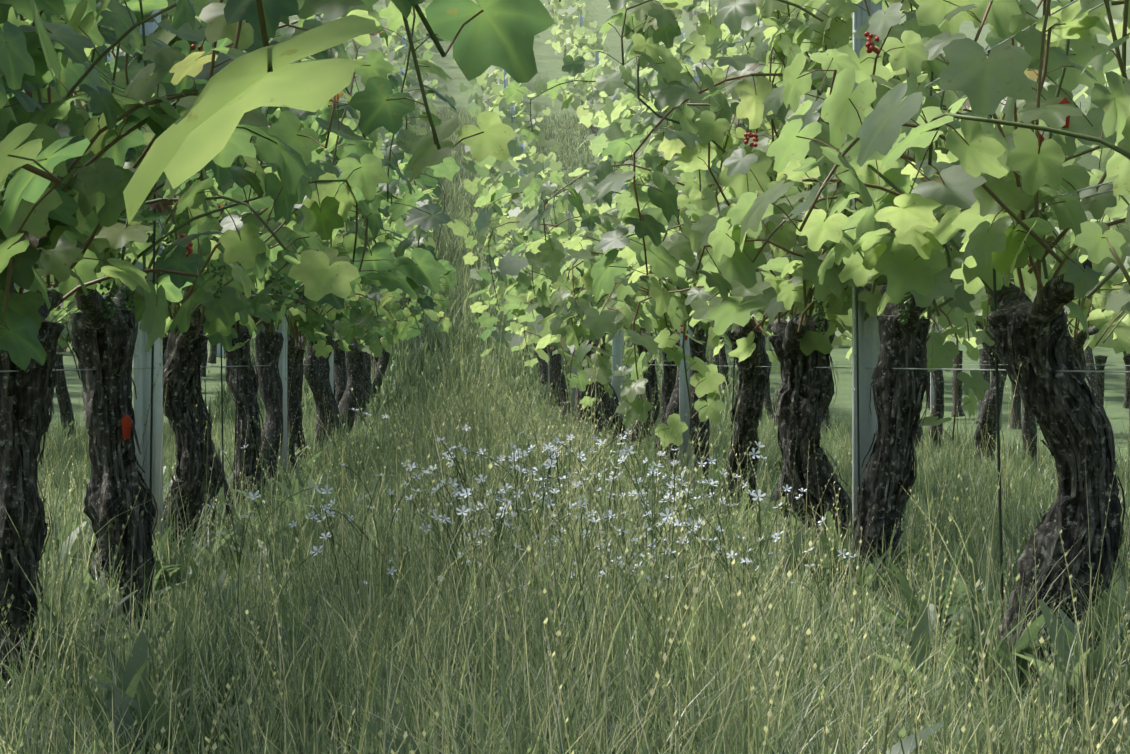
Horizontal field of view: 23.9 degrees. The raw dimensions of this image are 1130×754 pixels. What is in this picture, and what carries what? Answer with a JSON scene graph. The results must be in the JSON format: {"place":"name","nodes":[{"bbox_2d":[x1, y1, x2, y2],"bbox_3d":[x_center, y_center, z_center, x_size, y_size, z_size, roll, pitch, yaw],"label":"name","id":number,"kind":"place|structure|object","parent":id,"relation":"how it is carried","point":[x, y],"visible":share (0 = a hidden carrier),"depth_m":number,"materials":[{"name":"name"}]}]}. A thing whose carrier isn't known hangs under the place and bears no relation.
{"place":"outdoors","nodes":[
{"label":"outdoors","id":0,"kind":"place"},
{"bbox_2d":[0,275,1129,753],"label":"grass seed stalks","id":1,"kind":"object","parent":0,"point":[532,425],"depth_m":4.60,"materials":[{"name":"green plant"}]},
{"bbox_2d":[0,0,1129,753],"bbox_3d":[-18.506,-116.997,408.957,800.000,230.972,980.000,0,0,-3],"label":"ground","id":2,"kind":"structure","parent":0,"point":[548,60],"depth_m":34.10,"materials":[{"name":"green plant"}]},
{"bbox_2d":[205,408,855,676],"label":"wild flowers","id":3,"kind":"object","parent":2,"relation":"on","point":[498,528],"visible":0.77,"depth_m":5.56,"materials":[{"name":"white plant"}]},
{"bbox_2d":[70,0,1001,562],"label":"trellis posts","id":4,"kind":"object","parent":2,"relation":"on","point":[868,336],"visible":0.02,"depth_m":7.52,"materials":[{"name":"grey metal"}]},
{"bbox_2d":[0,0,1129,372],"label":"trellis wires","id":5,"kind":"object","parent":4,"relation":"attached to","point":[766,366],"visible":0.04,"depth_m":5.99,"materials":[{"name":"grey metal"}]},
{"bbox_2d":[0,0,1129,693],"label":"vine","id":6,"kind":"object","parent":2,"relation":"on","point":[210,118],"depth_m":6.66,"materials":[{"name":"plant"}]},
{"bbox_2d":[0,0,1129,439],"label":"vine leaves","id":7,"kind":"object","parent":6,"relation":"attached to","point":[1016,124],"visible":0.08,"depth_m":6.18,"materials":[{"name":"green plant"}]},
{"bbox_2d":[0,172,1047,334],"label":"grape clusters","id":8,"kind":"object","parent":7,"relation":"hanging from","point":[278,307],"visible":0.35,"depth_m":6.80,"materials":[{"name":"green food"}]},
{"bbox_2d":[180,31,879,333],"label":"grapes","id":9,"kind":"object","parent":7,"relation":"hanging from","point":[870,46],"visible":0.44,"depth_m":5.84,"materials":[{"name":"red"}]},
{"bbox_2d":[148,50,1003,621],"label":"vine stakes","id":10,"kind":"object","parent":2,"relation":"on","point":[732,410],"visible":0.29,"depth_m":6.31,"materials":[{"name":"grey metal"}]},
{"bbox_2d":[121,98,1070,438],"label":"red vine tags","id":11,"kind":"object","parent":10,"relation":"attached to","point":[125,420],"visible":0.31,"depth_m":6.24,"materials":[{"name":"red plastic"}]}
]}

